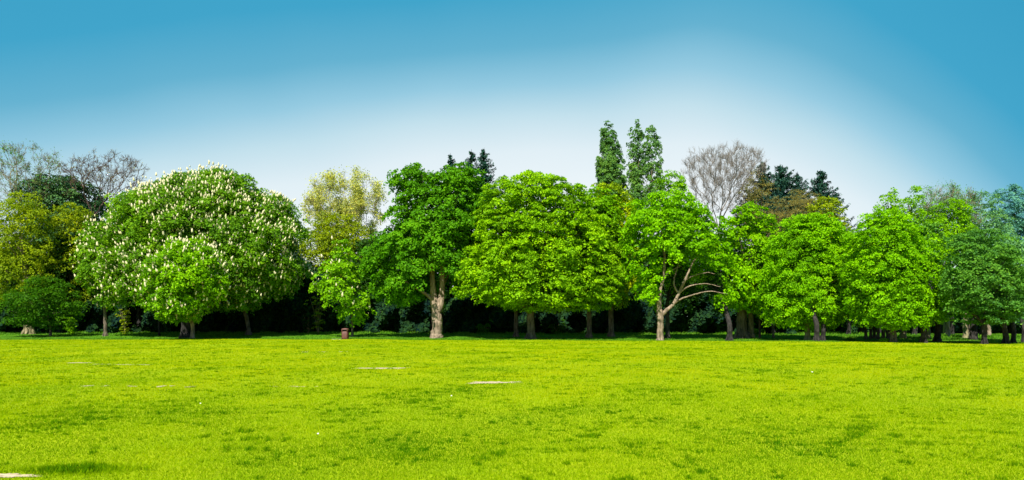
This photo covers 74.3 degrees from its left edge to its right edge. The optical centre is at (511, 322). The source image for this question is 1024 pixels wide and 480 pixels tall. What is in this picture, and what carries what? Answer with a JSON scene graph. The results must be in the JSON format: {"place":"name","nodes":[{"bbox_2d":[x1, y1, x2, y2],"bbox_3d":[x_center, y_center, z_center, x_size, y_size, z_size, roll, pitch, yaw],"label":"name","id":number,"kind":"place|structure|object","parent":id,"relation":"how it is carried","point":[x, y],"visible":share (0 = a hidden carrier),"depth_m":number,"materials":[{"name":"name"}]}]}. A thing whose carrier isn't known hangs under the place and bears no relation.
{"place":"outdoors","nodes":[
{"label":"outdoors","id":0,"kind":"place"},
{"bbox_2d":[0,333,1023,479],"bbox_3d":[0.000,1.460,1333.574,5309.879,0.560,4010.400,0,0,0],"label":"meadow ground","id":1,"kind":"structure","parent":0,"point":[536,414],"depth_m":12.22,"materials":[{"name":"green plant"}]},
{"bbox_2d":[0,473,37,477],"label":"bare soil patch","id":2,"kind":"object","parent":1,"relation":"on","point":[7,475],"visible":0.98,"depth_m":7.24,"materials":[{"name":"beige soil"}]},
{"bbox_2d":[0,243,38,331],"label":"woodland tree","id":3,"kind":"object","parent":1,"relation":"on","point":[14,330],"visible":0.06,"depth_m":84.25,"materials":[{"name":"green plant"}]},
{"bbox_2d":[0,190,60,333],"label":"tree","id":4,"kind":"object","parent":1,"relation":"on","point":[16,240],"visible":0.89,"depth_m":79.30,"materials":[{"name":"green plant"}]},
{"bbox_2d":[0,140,63,263],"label":"thin leaved tree","id":5,"kind":"object","parent":1,"relation":"on","point":[27,166],"visible":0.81,"depth_m":91.51,"materials":[{"name":"grey plant"}]},
{"bbox_2d":[0,273,89,335],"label":"beech tree","id":6,"kind":"object","parent":1,"relation":"on","point":[23,316],"visible":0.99,"depth_m":73.70,"materials":[{"name":"green plant"}]},
{"bbox_2d":[32,234,83,332],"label":"woodland tree","id":7,"kind":"object","parent":1,"relation":"on","point":[65,246],"visible":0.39,"depth_m":82.62,"materials":[{"name":"green plant"}]},
{"bbox_2d":[7,172,110,278],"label":"tree","id":8,"kind":"object","parent":1,"relation":"on","point":[58,198],"visible":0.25,"depth_m":93.49,"materials":[{"name":"green plant"}]},
{"bbox_2d":[62,317,77,333],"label":"shrub","id":9,"kind":"object","parent":1,"relation":"on","point":[72,329],"visible":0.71,"depth_m":79.74,"materials":[{"name":"green plant"}]},
{"bbox_2d":[46,202,99,332],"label":"tree","id":10,"kind":"object","parent":1,"relation":"on","point":[79,215],"visible":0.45,"depth_m":82.93,"materials":[{"name":"green plant"}]},
{"bbox_2d":[71,228,99,297],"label":"woodland tree","id":11,"kind":"object","parent":1,"relation":"on","point":[91,294],"visible":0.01,"depth_m":84.49,"materials":[{"name":"green plant"}]},
{"bbox_2d":[69,214,130,335],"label":"chestnut tree","id":12,"kind":"object","parent":1,"relation":"on","point":[102,299],"visible":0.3,"depth_m":73.01,"materials":[{"name":"green plant"}]},
{"bbox_2d":[55,146,148,221],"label":"bare tree","id":13,"kind":"object","parent":1,"relation":"on","point":[122,175],"visible":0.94,"depth_m":93.54,"materials":[{"name":"grey plant"}]},
{"bbox_2d":[115,309,131,333],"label":"shrub","id":14,"kind":"object","parent":1,"relation":"on","point":[124,324],"visible":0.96,"depth_m":80.03,"materials":[{"name":"green plant"}]},
{"bbox_2d":[121,296,142,331],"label":"woodland tree","id":15,"kind":"object","parent":1,"relation":"on","point":[138,317],"visible":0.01,"depth_m":83.76,"materials":[{"name":"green plant"}]},
{"bbox_2d":[130,297,162,335],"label":"chestnut tree","id":16,"kind":"object","parent":1,"relation":"on","point":[159,334],"visible":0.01,"depth_m":75.92,"materials":[{"name":"brown plant"}]},
{"bbox_2d":[128,229,231,337],"bbox_3d":[-31.526,-3.649,64.850,8.552,10.826,7.368,0,0,30],"label":"chestnut tree","id":17,"kind":"object","parent":1,"relation":"on","point":[183,289],"visible":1,"depth_m":63.45,"materials":[{"name":"green plant"}]},
{"bbox_2d":[82,160,314,337],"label":"chestnut tree","id":18,"kind":"object","parent":1,"relation":"on","point":[212,203],"visible":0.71,"depth_m":69.48,"materials":[{"name":"green plant"}]},
{"bbox_2d":[212,222,276,334],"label":"chestnut tree","id":19,"kind":"object","parent":1,"relation":"on","point":[238,293],"visible":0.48,"depth_m":68.80,"materials":[{"name":"green plant"}]},
{"bbox_2d":[270,260,312,329],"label":"woodland tree","id":20,"kind":"object","parent":1,"relation":"on","point":[282,301],"visible":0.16,"depth_m":82.45,"materials":[{"name":"green plant"}]},
{"bbox_2d":[293,239,314,281],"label":"tree","id":21,"kind":"object","parent":1,"relation":"on","point":[305,247],"visible":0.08,"depth_m":85.97,"materials":[{"name":"green plant"}]},
{"bbox_2d":[304,292,326,332],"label":"shrub","id":22,"kind":"object","parent":1,"relation":"on","point":[317,318],"visible":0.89,"depth_m":79.99,"materials":[{"name":"green plant"}]},
{"bbox_2d":[297,211,375,287],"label":"tree","id":23,"kind":"object","parent":1,"relation":"on","point":[321,238],"visible":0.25,"depth_m":85.94,"materials":[{"name":"green plant"}]},
{"bbox_2d":[308,236,376,336],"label":"chestnut tree","id":24,"kind":"object","parent":1,"relation":"on","point":[348,304],"visible":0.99,"depth_m":69.44,"materials":[{"name":"green plant"}]},
{"bbox_2d":[300,165,387,260],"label":"sparse tree","id":25,"kind":"object","parent":1,"relation":"on","point":[356,205],"visible":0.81,"depth_m":90.69,"materials":[{"name":"green plant"}]},
{"bbox_2d":[341,328,348,338],"bbox_3d":[-16.067,1.070,65.112,0.660,1.092,0.660,0,0,0],"label":"litter bin","id":26,"kind":"object","parent":1,"relation":"on","point":[345,333],"visible":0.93,"depth_m":64.80,"materials":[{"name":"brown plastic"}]},
{"bbox_2d":[342,332,346,337],"bbox_3d":[-16.067,1.223,64.798,0.465,0.568,0.024,0,0,0],"label":"door panel","id":27,"kind":"structure","parent":26,"relation":"in","point":[344,334],"depth_m":64.79,"materials":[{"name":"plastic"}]},
{"bbox_2d":[341,239,386,310],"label":"woodland tree","id":28,"kind":"object","parent":1,"relation":"on","point":[364,243],"visible":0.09,"depth_m":83.35,"materials":[{"name":"green plant"}]},
{"bbox_2d":[358,161,497,337],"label":"sycamore tree","id":29,"kind":"object","parent":1,"relation":"on","point":[434,239],"visible":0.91,"depth_m":68.45,"materials":[{"name":"green plant"}]},
{"bbox_2d":[423,250,455,312],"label":"woodland tree","id":30,"kind":"object","parent":1,"relation":"on","point":[445,290],"visible":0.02,"depth_m":83.08,"materials":[{"name":"green plant"}]},
{"bbox_2d":[440,155,466,210],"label":"conifer","id":31,"kind":"object","parent":1,"relation":"on","point":[450,162],"visible":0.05,"depth_m":94.77,"materials":[{"name":"green plant"}]},
{"bbox_2d":[465,149,484,229],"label":"conifer","id":32,"kind":"object","parent":1,"relation":"on","point":[471,159],"visible":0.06,"depth_m":95.90,"materials":[{"name":"green plant"}]},
{"bbox_2d":[476,319,492,332],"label":"shrub","id":33,"kind":"object","parent":1,"relation":"on","point":[481,328],"visible":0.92,"depth_m":79.69,"materials":[{"name":"green plant"}]},
{"bbox_2d":[474,149,501,224],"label":"conifer","id":34,"kind":"object","parent":1,"relation":"on","point":[482,160],"visible":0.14,"depth_m":97.56,"materials":[{"name":"green plant"}]},
{"bbox_2d":[465,381,511,383],"bbox_3d":[-0.476,1.644,18.605,1.609,0.014,0.730,0,0,0],"label":"bare soil patch","id":35,"kind":"object","parent":1,"relation":"on","point":[472,382],"visible":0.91,"depth_m":18.54,"materials":[{"name":"beige soil"}]},
{"bbox_2d":[0,261,1021,333],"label":"undergrowth","id":36,"kind":"object","parent":1,"relation":"on","point":[467,314],"visible":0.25,"depth_m":81.92,"materials":[{"name":"green plant"}]},
{"bbox_2d":[497,229,524,336],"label":"shaded tree","id":37,"kind":"object","parent":1,"relation":"on","point":[516,333],"visible":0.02,"depth_m":72.11,"materials":[{"name":"brown plant"}]},
{"bbox_2d":[0,330,1022,343],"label":"long grass","id":38,"kind":"structure","parent":1,"relation":"on","point":[993,337],"depth_m":71.03,"materials":[{"name":"green plant"}]},
{"bbox_2d":[450,169,628,338],"bbox_3d":[2.804,-6.641,67.107,17.657,16.994,11.155,0,0,0],"label":"maple tree","id":39,"kind":"object","parent":1,"relation":"on","point":[550,253],"visible":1,"depth_m":64.77,"materials":[{"name":"green plant"}]},
{"bbox_2d":[548,319,566,333],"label":"shrub","id":40,"kind":"object","parent":1,"relation":"on","point":[556,328],"visible":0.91,"depth_m":79.61,"materials":[{"name":"green plant"}]},
{"bbox_2d":[576,185,631,337],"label":"lime tree","id":41,"kind":"object","parent":1,"relation":"on","point":[606,201],"visible":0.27,"depth_m":68.88,"materials":[{"name":"green plant"}]},
{"bbox_2d":[595,121,628,220],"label":"poplar tree","id":42,"kind":"object","parent":1,"relation":"on","point":[607,167],"visible":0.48,"depth_m":91.33,"materials":[{"name":"green plant"}]},
{"bbox_2d":[591,181,639,336],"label":"lime tree","id":43,"kind":"object","parent":1,"relation":"on","point":[626,211],"visible":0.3,"depth_m":70.77,"materials":[{"name":"green plant"}]},
{"bbox_2d":[625,119,647,218],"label":"poplar tree","id":44,"kind":"object","parent":1,"relation":"on","point":[636,182],"visible":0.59,"depth_m":93.66,"materials":[{"name":"green plant"}]},
{"bbox_2d":[639,125,664,235],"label":"poplar tree","id":45,"kind":"object","parent":1,"relation":"on","point":[652,187],"visible":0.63,"depth_m":92.68,"materials":[{"name":"green plant"}]},
{"bbox_2d":[628,236,675,301],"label":"woodland tree","id":46,"kind":"object","parent":1,"relation":"on","point":[645,263],"visible":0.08,"depth_m":82.12,"materials":[{"name":"green plant"}]},
{"bbox_2d":[652,170,695,239],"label":"tree","id":47,"kind":"object","parent":1,"relation":"on","point":[680,183],"visible":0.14,"depth_m":83.39,"materials":[{"name":"green plant"}]},
{"bbox_2d":[647,253,704,338],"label":"shaded tree","id":48,"kind":"object","parent":1,"relation":"on","point":[690,289],"visible":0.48,"depth_m":66.55,"materials":[{"name":"green plant"}]},
{"bbox_2d":[662,248,720,328],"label":"woodland tree","id":49,"kind":"object","parent":1,"relation":"on","point":[706,288],"visible":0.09,"depth_m":77.17,"materials":[{"name":"green plant"}]},
{"bbox_2d":[617,188,768,339],"bbox_3d":[17.127,-5.406,64.286,14.148,14.486,8.255,0,0,0],"label":"lime tree","id":50,"kind":"object","parent":1,"relation":"on","point":[687,235],"visible":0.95,"depth_m":62.87,"materials":[{"name":"green plant"}]},
{"bbox_2d":[699,270,733,340],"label":"shaded tree","id":51,"kind":"object","parent":1,"relation":"on","point":[726,315],"visible":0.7,"depth_m":65.04,"materials":[{"name":"green plant"}]},
{"bbox_2d":[703,236,742,284],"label":"woodland tree","id":52,"kind":"object","parent":1,"relation":"on","point":[727,253],"visible":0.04,"depth_m":80.15,"materials":[{"name":"green plant"}]},
{"bbox_2d":[679,138,769,232],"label":"bare tree","id":53,"kind":"object","parent":1,"relation":"on","point":[742,172],"visible":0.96,"depth_m":97.09,"materials":[{"name":"grey plant"}]},
{"bbox_2d":[729,249,761,324],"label":"woodland tree","id":54,"kind":"object","parent":1,"relation":"on","point":[755,318],"visible":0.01,"depth_m":76.05,"materials":[{"name":"green plant"}]},
{"bbox_2d":[737,259,759,337],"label":"mossy tree","id":55,"kind":"object","parent":1,"relation":"on","point":[750,316],"visible":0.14,"depth_m":65.92,"materials":[{"name":"brown plant"}]},
{"bbox_2d":[725,200,780,338],"bbox_3d":[23.027,-4.925,64.297,5.510,13.308,4.511,0,0,0],"label":"maple tree","id":56,"kind":"object","parent":1,"relation":"on","point":[756,235],"visible":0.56,"depth_m":63.93,"materials":[{"name":"green plant"}]},
{"bbox_2d":[754,328,764,334],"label":"shrub","id":57,"kind":"object","parent":1,"relation":"on","point":[756,331],"visible":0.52,"depth_m":69.66,"materials":[{"name":"green plant"}]},
{"bbox_2d":[755,289,766,337],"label":"slim tree","id":58,"kind":"object","parent":1,"relation":"on","point":[759,326],"visible":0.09,"depth_m":65.81,"materials":[{"name":"brown plant"}]},
{"bbox_2d":[727,162,794,241],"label":"conifer","id":59,"kind":"object","parent":1,"relation":"on","point":[769,178],"visible":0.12,"depth_m":99.47,"materials":[{"name":"green plant"}]},
{"bbox_2d":[737,168,794,244],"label":"tree","id":60,"kind":"object","parent":1,"relation":"on","point":[761,198],"visible":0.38,"depth_m":89.72,"materials":[{"name":"brown plant"}]},
{"bbox_2d":[754,237,783,333],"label":"tree","id":61,"kind":"object","parent":1,"relation":"on","point":[771,324],"visible":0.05,"depth_m":73.50,"materials":[{"name":"green plant"}]},
{"bbox_2d":[768,312,776,337],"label":"slim tree","id":62,"kind":"object","parent":1,"relation":"on","point":[773,332],"visible":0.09,"depth_m":65.41,"materials":[{"name":"brown plant"}]},
{"bbox_2d":[730,165,819,235],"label":"conifer","id":63,"kind":"object","parent":1,"relation":"on","point":[782,184],"visible":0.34,"depth_m":97.29,"materials":[{"name":"green plant"}]},
{"bbox_2d":[785,175,810,211],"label":"conifer","id":64,"kind":"object","parent":1,"relation":"on","point":[800,181],"visible":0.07,"depth_m":100.42,"materials":[{"name":"green plant"}]},
{"bbox_2d":[774,189,832,238],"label":"tree","id":65,"kind":"object","parent":1,"relation":"on","point":[801,201],"visible":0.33,"depth_m":88.40,"materials":[{"name":"green plant"}]},
{"bbox_2d":[754,212,858,340],"bbox_3d":[26.183,-4.085,60.054,8.973,11.663,6.765,0,0,0],"label":"lime tree","id":66,"kind":"object","parent":1,"relation":"on","point":[777,270],"visible":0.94,"depth_m":58.54,"materials":[{"name":"green plant"}]},
{"bbox_2d":[781,226,837,341],"bbox_3d":[26.677,-3.424,60.454,5.660,10.423,4.958,0,0,-31],"label":"lime tree","id":67,"kind":"object","parent":1,"relation":"on","point":[816,328],"visible":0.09,"depth_m":58.61,"materials":[{"name":"green plant"}]},
{"bbox_2d":[815,281,836,340],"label":"shaded tree","id":68,"kind":"object","parent":1,"relation":"on","point":[823,332],"visible":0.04,"depth_m":58.14,"materials":[{"name":"brown plant"}]},
{"bbox_2d":[796,169,858,233],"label":"conifer","id":69,"kind":"object","parent":1,"relation":"on","point":[821,186],"visible":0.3,"depth_m":96.25,"materials":[{"name":"green plant"}]},
{"bbox_2d":[805,196,853,240],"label":"tree","id":70,"kind":"object","parent":1,"relation":"on","point":[833,203],"visible":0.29,"depth_m":85.34,"materials":[{"name":"green plant"}]},
{"bbox_2d":[834,230,863,334],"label":"tree","id":71,"kind":"object","parent":1,"relation":"on","point":[848,319],"visible":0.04,"depth_m":71.84,"materials":[{"name":"green plant"}]},
{"bbox_2d":[845,336,855,340],"bbox_3d":[29.119,1.528,57.995,0.937,0.750,0.972,0,0,0],"label":"shrub","id":72,"kind":"object","parent":1,"relation":"on","point":[849,338],"visible":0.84,"depth_m":57.88,"materials":[{"name":"green plant"}]},
{"bbox_2d":[858,242,865,332],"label":"woodland tree","id":73,"kind":"object","parent":1,"relation":"on","point":[860,329],"visible":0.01,"depth_m":78.76,"materials":[{"name":"green plant"}]},
{"bbox_2d":[853,294,872,338],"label":"slim tree","id":74,"kind":"object","parent":1,"relation":"on","point":[870,333],"visible":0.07,"depth_m":61.86,"materials":[{"name":"brown plant"}]},
{"bbox_2d":[860,288,871,338],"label":"slim tree","id":75,"kind":"object","parent":1,"relation":"on","point":[865,333],"visible":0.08,"depth_m":61.21,"materials":[{"name":"brown plant"}]},
{"bbox_2d":[873,325,875,338],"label":"slim tree","id":76,"kind":"object","parent":1,"relation":"on","point":[874,332],"visible":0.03,"depth_m":62.57,"materials":[{"name":"brown plant"}]},
{"bbox_2d":[876,327,879,338],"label":"slim tree","id":77,"kind":"object","parent":1,"relation":"on","point":[878,334],"visible":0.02,"depth_m":61.14,"materials":[{"name":"brown plant"}]},
{"bbox_2d":[881,323,885,337],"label":"slim tree","id":78,"kind":"object","parent":1,"relation":"on","point":[882,334],"visible":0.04,"depth_m":63.01,"materials":[{"name":"brown plant"}]},
{"bbox_2d":[879,338,888,341],"bbox_3d":[30.317,1.538,55.046,0.959,0.697,0.890,0,0,0],"label":"shrub","id":79,"kind":"object","parent":1,"relation":"on","point":[884,340],"visible":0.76,"depth_m":54.84,"materials":[{"name":"green plant"}]},
{"bbox_2d":[869,187,904,331],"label":"tree","id":80,"kind":"object","parent":1,"relation":"on","point":[890,199],"visible":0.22,"depth_m":76.63,"materials":[{"name":"green plant"}]},
{"bbox_2d":[886,330,889,338],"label":"slim tree","id":81,"kind":"object","parent":1,"relation":"on","point":[887,335],"visible":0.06,"depth_m":61.17,"materials":[{"name":"brown plant"}]},
{"bbox_2d":[837,206,956,341],"bbox_3d":[31.022,-3.756,54.557,9.048,11.060,6.589,0,0,0],"label":"lime tree","id":82,"kind":"object","parent":1,"relation":"on","point":[894,310],"visible":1,"depth_m":53.12,"materials":[{"name":"green plant"}]},
{"bbox_2d":[899,328,906,338],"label":"slim tree","id":83,"kind":"object","parent":1,"relation":"on","point":[903,334],"visible":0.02,"depth_m":62.73,"materials":[{"name":"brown plant"}]},
{"bbox_2d":[877,247,938,342],"bbox_3d":[32.391,-2.619,55.431,5.048,8.824,4.515,0,0,0],"label":"lime tree","id":84,"kind":"object","parent":1,"relation":"on","point":[923,337],"visible":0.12,"depth_m":53.51,"materials":[{"name":"green plant"}]},
{"bbox_2d":[890,185,928,334],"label":"tree","id":85,"kind":"object","parent":1,"relation":"on","point":[920,210],"visible":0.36,"depth_m":75.82,"materials":[{"name":"green plant"}]},
{"bbox_2d":[912,230,939,334],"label":"tree","id":86,"kind":"object","parent":1,"relation":"on","point":[914,330],"depth_m":74.87,"materials":[{"name":"green plant"}]},
{"bbox_2d":[912,216,952,341],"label":"hornbeam tree","id":87,"kind":"object","parent":1,"relation":"on","point":[937,333],"visible":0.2,"depth_m":58.32,"materials":[{"name":"green plant"}]},
{"bbox_2d":[927,280,941,338],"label":"slim tree","id":88,"kind":"object","parent":1,"relation":"on","point":[928,334],"visible":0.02,"depth_m":62.31,"materials":[{"name":"brown plant"}]},
{"bbox_2d":[932,285,955,336],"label":"slim tree","id":89,"kind":"object","parent":1,"relation":"on","point":[947,323],"visible":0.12,"depth_m":69.34,"materials":[{"name":"brown plant"}]},
{"bbox_2d":[912,179,986,332],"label":"fine twigged tree","id":90,"kind":"object","parent":1,"relation":"on","point":[953,193],"visible":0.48,"depth_m":84.66,"materials":[{"name":"green plant"}]},
{"bbox_2d":[916,197,984,332],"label":"tree","id":91,"kind":"object","parent":1,"relation":"on","point":[963,218],"visible":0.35,"depth_m":82.32,"materials":[{"name":"green plant"}]},
{"bbox_2d":[936,231,976,333],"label":"tree","id":92,"kind":"object","parent":1,"relation":"on","point":[952,254],"visible":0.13,"depth_m":75.86,"materials":[{"name":"green plant"}]},
{"bbox_2d":[949,279,976,337],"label":"slim tree","id":93,"kind":"object","parent":1,"relation":"on","point":[965,331],"visible":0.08,"depth_m":66.07,"materials":[{"name":"brown plant"}]},
{"bbox_2d":[946,275,993,339],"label":"slim tree","id":94,"kind":"object","parent":1,"relation":"on","point":[973,334],"visible":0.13,"depth_m":58.79,"materials":[{"name":"green plant"}]},
{"bbox_2d":[959,228,997,335],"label":"tree","id":95,"kind":"object","parent":1,"relation":"on","point":[982,272],"visible":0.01,"depth_m":77.97,"materials":[{"name":"green plant"}]},
{"bbox_2d":[937,227,1023,343],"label":"hornbeam tree","id":96,"kind":"object","parent":1,"relation":"on","point":[984,301],"visible":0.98,"depth_m":50.23,"materials":[{"name":"green plant"}]},
{"bbox_2d":[987,285,991,334],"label":"slim tree","id":97,"kind":"object","parent":1,"relation":"on","point":[989,329],"visible":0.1,"depth_m":75.37,"materials":[{"name":"brown plant"}]},
{"bbox_2d":[967,190,1016,253],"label":"tree","id":98,"kind":"object","parent":1,"relation":"on","point":[988,224],"visible":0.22,"depth_m":87.23,"materials":[{"name":"green plant"}]},
{"bbox_2d":[988,242,1020,342],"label":"hornbeam tree","id":99,"kind":"object","parent":1,"relation":"on","point":[1013,334],"visible":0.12,"depth_m":53.54,"materials":[{"name":"green plant"}]},
{"bbox_2d":[986,183,1023,333],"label":"tree","id":100,"kind":"object","parent":1,"relation":"on","point":[1012,208],"visible":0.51,"depth_m":91.47,"materials":[{"name":"green plant"}]},
{"bbox_2d":[990,231,1023,334],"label":"tree","id":101,"kind":"object","parent":1,"relation":"on","point":[1015,243],"visible":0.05,"depth_m":75.69,"materials":[{"name":"green plant"}]},
{"bbox_2d":[992,258,1023,343],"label":"hornbeam tree","id":102,"kind":"object","parent":1,"relation":"on","point":[1006,337],"visible":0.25,"depth_m":51.64,"materials":[{"name":"green plant"}]},
{"bbox_2d":[1013,264,1023,341],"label":"hornbeam tree","id":103,"kind":"object","parent":1,"relation":"on","point":[1022,334],"visible":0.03,"depth_m":55.55,"materials":[{"name":"green plant"}]},
{"bbox_2d":[0,0,1023,316],"label":"sky","id":104,"kind":"structure","parent":0,"point":[876,96],"materials":[{"name":"blue"}]}
]}

